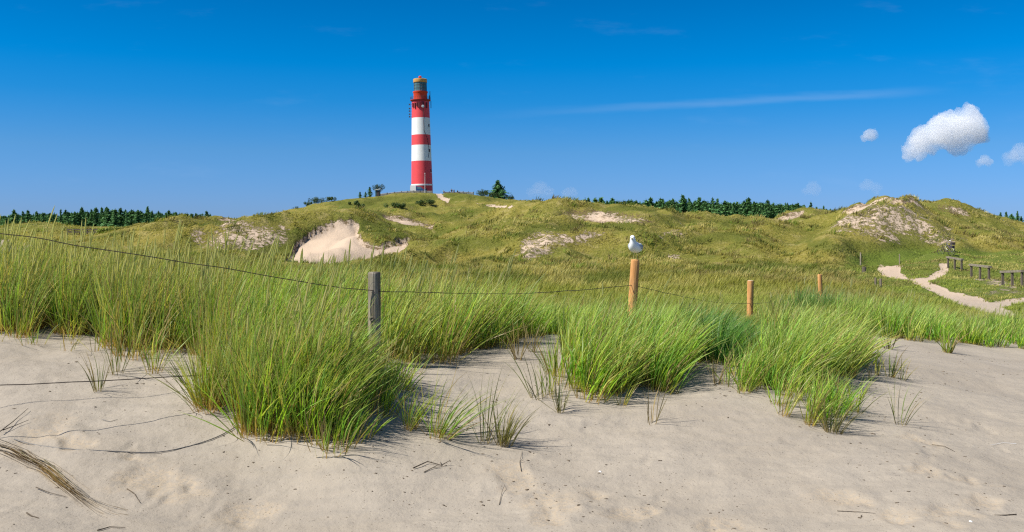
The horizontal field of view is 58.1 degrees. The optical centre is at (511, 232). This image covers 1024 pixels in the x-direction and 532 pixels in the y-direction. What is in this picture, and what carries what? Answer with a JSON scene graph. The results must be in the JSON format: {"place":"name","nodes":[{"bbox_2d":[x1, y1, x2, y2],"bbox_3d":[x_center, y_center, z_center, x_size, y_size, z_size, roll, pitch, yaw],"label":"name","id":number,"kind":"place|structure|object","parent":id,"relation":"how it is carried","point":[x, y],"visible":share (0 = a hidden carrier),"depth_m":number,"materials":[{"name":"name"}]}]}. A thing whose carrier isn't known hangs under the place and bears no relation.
{"place":"outdoors","nodes":[
{"label":"outdoors","id":0,"kind":"place"},
{"bbox_2d":[0,206,556,379],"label":"marram grass","id":1,"kind":"structure","parent":0,"point":[75,298],"depth_m":8.45,"materials":[{"name":"green plant"}]},
{"bbox_2d":[0,193,1023,531],"bbox_3d":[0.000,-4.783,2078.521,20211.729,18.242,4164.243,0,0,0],"label":"ground","id":2,"kind":"structure","parent":0,"point":[756,461],"depth_m":6.50,"materials":[{"name":"sand"}]},
{"bbox_2d":[7,209,19,223],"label":"spruce tree","id":3,"kind":"object","parent":2,"relation":"on","point":[13,214],"visible":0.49,"depth_m":458.30,"materials":[{"name":"green plant"}]},
{"bbox_2d":[20,211,26,223],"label":"spruce tree","id":4,"kind":"object","parent":2,"relation":"on","point":[23,218],"visible":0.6,"depth_m":431.79,"materials":[{"name":"green plant"}]},
{"bbox_2d":[23,213,31,222],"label":"spruce tree","id":5,"kind":"object","parent":2,"relation":"on","point":[27,217],"visible":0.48,"depth_m":443.22,"materials":[{"name":"green plant"}]},
{"bbox_2d":[46,213,53,222],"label":"spruce tree","id":6,"kind":"object","parent":2,"relation":"on","point":[51,220],"visible":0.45,"depth_m":441.52,"materials":[{"name":"green plant"}]},
{"bbox_2d":[57,209,63,223],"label":"spruce tree","id":7,"kind":"object","parent":2,"relation":"on","point":[61,218],"visible":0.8,"depth_m":455.57,"materials":[{"name":"green plant"}]},
{"bbox_2d":[0,439,127,517],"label":"dead grass","id":8,"kind":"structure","parent":2,"relation":"on","point":[52,476],"depth_m":5.54,"materials":[{"name":"plant"}]},
{"bbox_2d":[68,211,79,225],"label":"spruce tree","id":9,"kind":"object","parent":2,"relation":"on","point":[74,221],"visible":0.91,"depth_m":433.22,"materials":[{"name":"green plant"}]},
{"bbox_2d":[67,229,96,234],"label":"wooden railing","id":10,"kind":"object","parent":2,"relation":"on","point":[87,231],"visible":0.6,"depth_m":149.87,"materials":[{"name":"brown wood"}]},
{"bbox_2d":[78,211,86,226],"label":"spruce tree","id":11,"kind":"object","parent":2,"relation":"on","point":[80,216],"visible":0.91,"depth_m":437.02,"materials":[{"name":"green plant"}]},
{"bbox_2d":[80,207,87,222],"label":"spruce tree","id":12,"kind":"object","parent":2,"relation":"on","point":[81,210],"visible":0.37,"depth_m":477.35,"materials":[{"name":"green plant"}]},
{"bbox_2d":[86,213,95,226],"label":"spruce tree","id":13,"kind":"object","parent":2,"relation":"on","point":[91,220],"visible":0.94,"depth_m":437.98,"materials":[{"name":"green plant"}]},
{"bbox_2d":[90,207,101,225],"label":"spruce tree","id":14,"kind":"object","parent":2,"relation":"on","point":[96,217],"visible":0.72,"depth_m":461.33,"materials":[{"name":"green plant"}]},
{"bbox_2d":[77,346,118,392],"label":"grass tuft","id":15,"kind":"object","parent":2,"relation":"on","point":[94,385],"visible":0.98,"depth_m":6.84,"materials":[{"name":"green plant"}]},
{"bbox_2d":[98,207,104,222],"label":"spruce tree","id":16,"kind":"object","parent":2,"relation":"on","point":[101,210],"visible":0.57,"depth_m":466.66,"materials":[{"name":"green plant"}]},
{"bbox_2d":[0,209,210,226],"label":"forest","id":17,"kind":"object","parent":2,"relation":"on","point":[86,214],"visible":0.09,"depth_m":504.43,"materials":[{"name":"plant"}]},
{"bbox_2d":[99,208,113,226],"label":"spruce tree","id":18,"kind":"object","parent":2,"relation":"on","point":[107,217],"visible":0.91,"depth_m":452.53,"materials":[{"name":"green plant"}]},
{"bbox_2d":[96,226,118,233],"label":"shrub","id":19,"kind":"object","parent":2,"relation":"on","point":[99,230],"visible":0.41,"depth_m":149.44,"materials":[{"name":"green plant"}]},
{"bbox_2d":[0,374,217,385],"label":"fence wire","id":20,"kind":"object","parent":2,"relation":"on","point":[94,381],"visible":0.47,"depth_m":6.25,"materials":[{"name":"metal"}]},
{"bbox_2d":[108,209,121,226],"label":"spruce tree","id":21,"kind":"object","parent":2,"relation":"on","point":[115,219],"visible":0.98,"depth_m":449.05,"materials":[{"name":"green plant"}]},
{"bbox_2d":[87,315,151,375],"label":"grass tuft","id":22,"kind":"object","parent":2,"relation":"on","point":[111,365],"visible":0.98,"depth_m":7.24,"materials":[{"name":"green plant"}]},
{"bbox_2d":[117,207,125,225],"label":"spruce tree","id":23,"kind":"object","parent":2,"relation":"on","point":[121,218],"visible":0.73,"depth_m":469.58,"materials":[{"name":"green plant"}]},
{"bbox_2d":[14,427,234,452],"bbox_3d":[-2.540,1.388,6.075,1.390,0.097,0.269,0,0,-17],"label":"fence wire","id":24,"kind":"object","parent":2,"relation":"on","point":[127,451],"visible":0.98,"depth_m":5.97,"materials":[{"name":"metal"}]},
{"bbox_2d":[122,213,130,226],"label":"spruce tree","id":25,"kind":"object","parent":2,"relation":"on","point":[126,219],"visible":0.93,"depth_m":433.91,"materials":[{"name":"green plant"}]},
{"bbox_2d":[123,209,134,225],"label":"spruce tree","id":26,"kind":"object","parent":2,"relation":"on","point":[131,214],"visible":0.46,"depth_m":457.26,"materials":[{"name":"green plant"}]},
{"bbox_2d":[132,211,142,223],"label":"spruce tree","id":27,"kind":"object","parent":2,"relation":"on","point":[137,215],"visible":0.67,"depth_m":436.50,"materials":[{"name":"green plant"}]},
{"bbox_2d":[142,213,149,222],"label":"spruce tree","id":28,"kind":"object","parent":2,"relation":"on","point":[145,220],"visible":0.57,"depth_m":432.73,"materials":[{"name":"green plant"}]},
{"bbox_2d":[144,206,150,222],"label":"spruce tree","id":29,"kind":"object","parent":2,"relation":"on","point":[147,210],"visible":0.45,"depth_m":451.67,"materials":[{"name":"green plant"}]},
{"bbox_2d":[149,211,154,222],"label":"spruce tree","id":30,"kind":"object","parent":2,"relation":"on","point":[151,214],"visible":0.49,"depth_m":436.69,"materials":[{"name":"green plant"}]},
{"bbox_2d":[123,316,202,374],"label":"grass tuft","id":31,"kind":"object","parent":2,"relation":"on","point":[153,349],"visible":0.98,"depth_m":7.36,"materials":[{"name":"green plant"}]},
{"bbox_2d":[137,305,263,414],"bbox_3d":[-2.175,0.903,6.710,1.128,0.818,0.908,0,0,26],"label":"marram clump","id":32,"kind":"object","parent":2,"relation":"on","point":[203,398],"visible":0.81,"depth_m":6.63,"materials":[{"name":"green plant"}]},
{"bbox_2d":[167,287,311,420],"bbox_3d":[-2.100,0.850,6.762,1.322,1.027,1.001,0,0,0],"label":"marram clump","id":33,"kind":"object","parent":2,"relation":"on","point":[234,355],"visible":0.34,"depth_m":6.63,"materials":[{"name":"green plant"}]},
{"bbox_2d":[182,268,427,457],"bbox_3d":[-1.497,0.860,6.549,1.746,1.219,1.765,0,0,0],"label":"marram clump","id":34,"kind":"object","parent":2,"relation":"on","point":[311,388],"visible":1,"depth_m":6.29,"materials":[{"name":"green plant"}]},
{"bbox_2d":[308,197,327,203],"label":"shrub","id":35,"kind":"object","parent":2,"relation":"on","point":[315,199],"visible":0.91,"depth_m":319.36,"materials":[{"name":"green plant"}]},
{"bbox_2d":[311,419,349,450],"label":"grass tuft","id":36,"kind":"object","parent":2,"relation":"on","point":[319,445],"visible":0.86,"depth_m":6.02,"materials":[{"name":"green plant"}]},
{"bbox_2d":[367,187,372,196],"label":"spruce tree","id":37,"kind":"object","parent":2,"relation":"on","point":[369,190],"visible":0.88,"depth_m":325.85,"materials":[{"name":"green plant"}]},
{"bbox_2d":[368,272,380,359],"bbox_3d":[-1.135,0.880,7.597,0.110,1.112,0.118,0,0,0],"label":"fence post","id":38,"kind":"object","parent":2,"relation":"on","point":[374,282],"visible":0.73,"depth_m":7.55,"materials":[{"name":"grey wood"}]},
{"bbox_2d":[0,233,817,303],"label":"fence wire","id":39,"kind":"object","parent":38,"relation":"attached to","point":[335,286],"visible":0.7,"depth_m":7.34,"materials":[{"name":"metal"}]},
{"bbox_2d":[375,189,379,195],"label":"hut","id":40,"kind":"object","parent":2,"relation":"on","point":[377,192],"visible":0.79,"depth_m":317.20,"materials":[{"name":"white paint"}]},
{"bbox_2d":[372,184,384,191],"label":"pine tree","id":41,"kind":"object","parent":2,"relation":"on","point":[378,187],"visible":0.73,"depth_m":323.36,"materials":[{"name":"green plant"}]},
{"bbox_2d":[384,202,405,207],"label":"shrub","id":42,"kind":"object","parent":2,"relation":"on","point":[402,205],"visible":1,"depth_m":266.43,"materials":[{"name":"green plant"}]},
{"bbox_2d":[380,190,432,195],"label":"terrace wall","id":43,"kind":"structure","parent":2,"relation":"on","point":[413,191],"depth_m":320.22,"materials":[{"name":"grey stone"}]},
{"bbox_2d":[410,185,426,190],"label":"box truck","id":44,"kind":"object","parent":2,"relation":"on","point":[415,188],"visible":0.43,"depth_m":325.95,"materials":[{"name":"white paint"}]},
{"bbox_2d":[389,378,451,430],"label":"grass tuft","id":45,"kind":"object","parent":2,"relation":"on","point":[408,422],"visible":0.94,"depth_m":6.38,"materials":[{"name":"green plant"}]},
{"bbox_2d":[409,76,432,190],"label":"lighthouse","id":46,"kind":"object","parent":2,"relation":"on","point":[421,167],"visible":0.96,"depth_m":335.11,"materials":[{"name":"paint"}]},
{"bbox_2d":[415,199,435,204],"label":"shrub","id":47,"kind":"object","parent":2,"relation":"on","point":[429,202],"visible":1,"depth_m":277.15,"materials":[{"name":"green plant"}]},
{"bbox_2d":[413,460,449,468],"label":"twig","id":48,"kind":"object","parent":2,"relation":"on","point":[430,462],"visible":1,"depth_m":5.91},
{"bbox_2d":[390,358,512,441],"bbox_3d":[-0.387,1.117,6.305,0.913,0.641,0.830,0,0,0],"label":"grass tuft","id":49,"kind":"object","parent":2,"relation":"on","point":[441,434],"visible":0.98,"depth_m":6.33,"materials":[{"name":"green plant"}]},
{"bbox_2d":[476,189,487,195],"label":"shrub","id":50,"kind":"object","parent":2,"relation":"on","point":[485,191],"visible":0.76,"depth_m":322.33,"materials":[{"name":"green plant"}]},
{"bbox_2d":[479,192,499,197],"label":"shrub","id":51,"kind":"object","parent":2,"relation":"on","point":[492,194],"visible":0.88,"depth_m":317.63,"materials":[{"name":"green plant"}]},
{"bbox_2d":[465,369,522,443],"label":"grass tuft","id":52,"kind":"object","parent":2,"relation":"on","point":[488,435],"visible":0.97,"depth_m":6.35,"materials":[{"name":"green plant"}]},
{"bbox_2d":[487,180,508,198],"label":"spruce tree","id":53,"kind":"object","parent":2,"relation":"on","point":[499,189],"visible":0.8,"depth_m":324.96,"materials":[{"name":"green plant"}]},
{"bbox_2d":[500,194,514,199],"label":"shrub","id":54,"kind":"object","parent":2,"relation":"on","point":[509,197],"visible":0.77,"depth_m":323.30,"materials":[{"name":"green plant"}]},
{"bbox_2d":[481,395,540,446],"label":"grass tuft","id":55,"kind":"object","parent":2,"relation":"on","point":[503,438],"visible":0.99,"depth_m":6.31,"materials":[{"name":"green plant"}]},
{"bbox_2d":[0,338,1022,529],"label":"beach debris","id":56,"kind":"object","parent":2,"relation":"on","point":[860,517],"visible":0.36,"depth_m":6.17,"materials":[{"name":"brown"}]},
{"bbox_2d":[0,192,1023,336],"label":"dune grass","id":57,"kind":"structure","parent":2,"relation":"on","point":[778,276],"depth_m":65.02,"materials":[{"name":"plant"}]},
{"bbox_2d":[498,317,532,359],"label":"grass tuft","id":58,"kind":"object","parent":2,"relation":"on","point":[513,351],"visible":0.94,"depth_m":8.21,"materials":[{"name":"green plant"}]},
{"bbox_2d":[502,338,551,399],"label":"grass tuft","id":59,"kind":"object","parent":2,"relation":"on","point":[542,379],"visible":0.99,"depth_m":7.25,"materials":[{"name":"green plant"}]},
{"bbox_2d":[522,320,552,352],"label":"grass tuft","id":60,"kind":"object","parent":2,"relation":"on","point":[534,346],"visible":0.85,"depth_m":8.64,"materials":[{"name":"green plant"}]},
{"bbox_2d":[536,337,562,397],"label":"grass tuft","id":61,"kind":"object","parent":2,"relation":"on","point":[550,382],"visible":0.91,"depth_m":7.27,"materials":[{"name":"green plant"}]},
{"bbox_2d":[531,362,570,412],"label":"grass tuft","id":62,"kind":"object","parent":2,"relation":"on","point":[558,401],"visible":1,"depth_m":6.97,"materials":[{"name":"green plant"}]},
{"bbox_2d":[526,324,587,376],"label":"grass tuft","id":63,"kind":"object","parent":2,"relation":"on","point":[551,358],"visible":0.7,"depth_m":7.77,"materials":[{"name":"green plant"}]},
{"bbox_2d":[607,378,640,405],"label":"grass tuft","id":64,"kind":"object","parent":2,"relation":"on","point":[626,400],"visible":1,"depth_m":7.25,"materials":[{"name":"green plant"}]},
{"bbox_2d":[534,273,731,404],"bbox_3d":[1.164,0.878,8.427,2.034,0.969,2.889,0,0,0],"label":"marram clump","id":65,"kind":"object","parent":2,"relation":"on","point":[617,350],"visible":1,"depth_m":7.79,"materials":[{"name":"green plant"}]},
{"bbox_2d":[628,259,639,315],"bbox_3d":[1.510,1.022,11.596,0.114,1.370,0.117,4,0,0],"label":"fence post","id":66,"kind":"object","parent":2,"relation":"on","point":[634,273],"visible":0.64,"depth_m":11.55,"materials":[{"name":"brown wood"}]},
{"bbox_2d":[628,235,642,258],"bbox_3d":[1.564,0.186,11.627,0.181,0.305,0.477,0,0,22],"label":"seagull","id":67,"kind":"object","parent":66,"relation":"on","point":[634,246],"visible":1,"depth_m":11.49,"materials":[{"name":"white"}]},
{"bbox_2d":[648,197,655,206],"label":"spruce tree","id":68,"kind":"object","parent":2,"relation":"on","point":[650,201],"visible":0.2,"depth_m":475.12,"materials":[{"name":"green plant"}]},
{"bbox_2d":[644,382,668,424],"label":"grass tuft","id":69,"kind":"object","parent":2,"relation":"on","point":[654,404],"visible":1,"depth_m":6.89,"materials":[{"name":"green plant"}]},
{"bbox_2d":[676,194,689,213],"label":"spruce tree","id":70,"kind":"object","parent":2,"relation":"on","point":[682,206],"visible":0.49,"depth_m":452.99,"materials":[{"name":"green plant"}]},
{"bbox_2d":[687,202,693,211],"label":"spruce tree","id":71,"kind":"object","parent":2,"relation":"on","point":[691,206],"visible":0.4,"depth_m":431.57,"materials":[{"name":"green plant"}]},
{"bbox_2d":[694,197,702,211],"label":"spruce tree","id":72,"kind":"object","parent":2,"relation":"on","point":[699,203],"visible":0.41,"depth_m":450.00,"materials":[{"name":"green plant"}]},
{"bbox_2d":[708,197,718,211],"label":"spruce tree","id":73,"kind":"object","parent":2,"relation":"on","point":[709,210],"visible":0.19,"depth_m":461.18,"materials":[{"name":"green plant"}]},
{"bbox_2d":[712,204,725,214],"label":"spruce tree","id":74,"kind":"object","parent":2,"relation":"on","point":[717,209],"visible":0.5,"depth_m":432.08,"materials":[{"name":"green plant"}]},
{"bbox_2d":[699,340,740,386],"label":"grass tuft","id":75,"kind":"object","parent":2,"relation":"on","point":[714,379],"visible":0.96,"depth_m":7.83,"materials":[{"name":"green plant"}]},
{"bbox_2d":[664,299,776,366],"bbox_3d":[2.177,0.980,9.668,1.307,0.621,2.560,0,0,22],"label":"marram clump","id":76,"kind":"object","parent":2,"relation":"on","point":[726,329],"visible":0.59,"depth_m":8.97,"materials":[{"name":"green plant"}]},
{"bbox_2d":[720,201,731,215],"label":"spruce tree","id":77,"kind":"object","parent":2,"relation":"on","point":[724,203],"visible":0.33,"depth_m":453.11,"materials":[{"name":"green plant"}]},
{"bbox_2d":[730,202,736,214],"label":"spruce tree","id":78,"kind":"object","parent":2,"relation":"on","point":[733,211],"visible":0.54,"depth_m":447.84,"materials":[{"name":"green plant"}]},
{"bbox_2d":[735,202,741,214],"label":"spruce tree","id":79,"kind":"object","parent":2,"relation":"on","point":[737,207],"visible":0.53,"depth_m":448.42,"materials":[{"name":"green plant"}]},
{"bbox_2d":[738,201,746,215],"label":"spruce tree","id":80,"kind":"object","parent":2,"relation":"on","point":[743,205],"visible":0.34,"depth_m":463.90,"materials":[{"name":"green plant"}]},
{"bbox_2d":[742,197,756,216],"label":"spruce tree","id":81,"kind":"object","parent":2,"relation":"on","point":[747,210],"visible":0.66,"depth_m":452.83,"materials":[{"name":"green plant"}]},
{"bbox_2d":[747,280,753,315],"bbox_3d":[4.233,1.420,16.396,0.114,1.137,0.117,1,0,0],"label":"fence post","id":82,"kind":"object","parent":2,"relation":"on","point":[750,289],"visible":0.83,"depth_m":16.36,"materials":[{"name":"brown wood"}]},
{"bbox_2d":[751,201,759,215],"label":"spruce tree","id":83,"kind":"object","parent":2,"relation":"on","point":[753,211],"visible":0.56,"depth_m":437.24,"materials":[{"name":"green plant"}]},
{"bbox_2d":[756,203,761,215],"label":"spruce tree","id":84,"kind":"object","parent":2,"relation":"on","point":[759,210],"visible":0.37,"depth_m":453.61,"materials":[{"name":"green plant"}]},
{"bbox_2d":[763,204,768,217],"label":"spruce tree","id":85,"kind":"object","parent":2,"relation":"on","point":[765,210],"visible":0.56,"depth_m":438.46,"materials":[{"name":"green plant"}]},
{"bbox_2d":[762,199,772,215],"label":"spruce tree","id":86,"kind":"object","parent":2,"relation":"on","point":[768,202],"visible":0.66,"depth_m":442.94,"materials":[{"name":"green plant"}]},
{"bbox_2d":[767,205,775,218],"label":"spruce tree","id":87,"kind":"object","parent":2,"relation":"on","point":[770,213],"visible":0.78,"depth_m":441.66,"materials":[{"name":"green plant"}]},
{"bbox_2d":[776,204,780,215],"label":"spruce tree","id":88,"kind":"object","parent":2,"relation":"on","point":[778,209],"visible":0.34,"depth_m":473.62,"materials":[{"name":"green plant"}]},
{"bbox_2d":[763,364,814,416],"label":"grass tuft","id":89,"kind":"object","parent":2,"relation":"on","point":[788,408],"visible":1,"depth_m":7.08,"materials":[{"name":"green plant"}]},
{"bbox_2d":[706,328,885,423],"bbox_3d":[2.241,1.161,7.890,1.326,0.644,2.108,0,0,-14],"label":"marram clump","id":90,"kind":"object","parent":2,"relation":"on","point":[831,396],"visible":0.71,"depth_m":7.57,"materials":[{"name":"green plant"}]},
{"bbox_2d":[592,200,1022,220],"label":"forest","id":91,"kind":"object","parent":2,"relation":"on","point":[772,204],"visible":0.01,"depth_m":500.60,"materials":[{"name":"plant"}]},
{"bbox_2d":[764,275,859,316],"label":"marram clump","id":92,"kind":"object","parent":2,"relation":"on","point":[799,297],"visible":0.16,"depth_m":14.36,"materials":[{"name":"green plant"}]},
{"bbox_2d":[728,294,908,389],"bbox_3d":[3.099,1.016,9.219,2.013,0.810,3.510,0,0,9],"label":"marram clump","id":93,"kind":"object","parent":2,"relation":"on","point":[848,346],"visible":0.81,"depth_m":8.56,"materials":[{"name":"green plant"}]},
{"bbox_2d":[817,274,822,299],"bbox_3d":[7.210,1.765,21.497,0.107,1.581,0.116,-2,0,0],"label":"fence post","id":94,"kind":"object","parent":2,"relation":"on","point":[820,280],"visible":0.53,"depth_m":21.45,"materials":[{"name":"brown wood"}]},
{"bbox_2d":[796,369,851,426],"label":"grass tuft","id":95,"kind":"object","parent":2,"relation":"on","point":[817,408],"visible":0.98,"depth_m":6.96,"materials":[{"name":"green plant"}]},
{"bbox_2d":[804,383,876,434],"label":"grass tuft","id":96,"kind":"object","parent":2,"relation":"on","point":[833,422],"visible":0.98,"depth_m":6.85,"materials":[{"name":"green plant"}]},
{"bbox_2d":[874,339,888,375],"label":"grass tuft","id":97,"kind":"object","parent":2,"relation":"on","point":[876,368],"visible":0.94,"depth_m":9.02,"materials":[{"name":"green plant"}]},
{"bbox_2d":[869,318,904,349],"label":"grass tuft","id":98,"kind":"object","parent":2,"relation":"on","point":[889,344],"visible":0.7,"depth_m":11.11,"materials":[{"name":"green plant"}]},
{"bbox_2d":[878,345,909,377],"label":"grass tuft","id":99,"kind":"object","parent":2,"relation":"on","point":[892,370],"visible":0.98,"depth_m":8.97,"materials":[{"name":"green plant"}]},
{"bbox_2d":[886,369,923,425],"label":"grass tuft","id":100,"kind":"object","parent":2,"relation":"on","point":[903,405],"visible":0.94,"depth_m":7.23,"materials":[{"name":"green plant"}]},
{"bbox_2d":[896,359,920,379],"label":"grass tuft","id":101,"kind":"object","parent":2,"relation":"on","point":[903,371],"visible":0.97,"depth_m":8.90,"materials":[{"name":"green plant"}]},
{"bbox_2d":[937,244,954,254],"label":"bicycle","id":102,"kind":"object","parent":2,"relation":"on","point":[949,247],"visible":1,"depth_m":82.72,"materials":[{"name":"metal"}]},
{"bbox_2d":[929,323,969,352],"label":"grass tuft","id":103,"kind":"object","parent":2,"relation":"on","point":[944,345],"visible":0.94,"depth_m":11.30,"materials":[{"name":"green plant"}]},
{"bbox_2d":[946,256,963,270],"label":"wooden rail","id":104,"kind":"object","parent":2,"relation":"on","point":[955,259],"visible":0.73,"depth_m":70.94,"materials":[{"name":"grey wood"}]},
{"bbox_2d":[969,264,991,279],"bbox_3d":[30.851,2.746,60.750,0.220,1.288,2.500,0,0,-1],"label":"wooden rail","id":105,"kind":"object","parent":2,"relation":"on","point":[976,265],"visible":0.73,"depth_m":60.71,"materials":[{"name":"grey wood"}]},
{"bbox_2d":[1000,270,1023,286],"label":"wooden rail","id":106,"kind":"object","parent":2,"relation":"on","point":[1012,272],"visible":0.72,"depth_m":52.69,"materials":[{"name":"grey wood"}]},
{"bbox_2d":[0,0,1023,221],"label":"sky","id":107,"kind":"structure","parent":0,"point":[225,108],"materials":[{"name":"blue"}]},
{"bbox_2d":[510,277,1023,348],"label":"marram grass","id":108,"kind":"structure","parent":0,"point":[917,321],"depth_m":12.70,"materials":[{"name":"green plant"}]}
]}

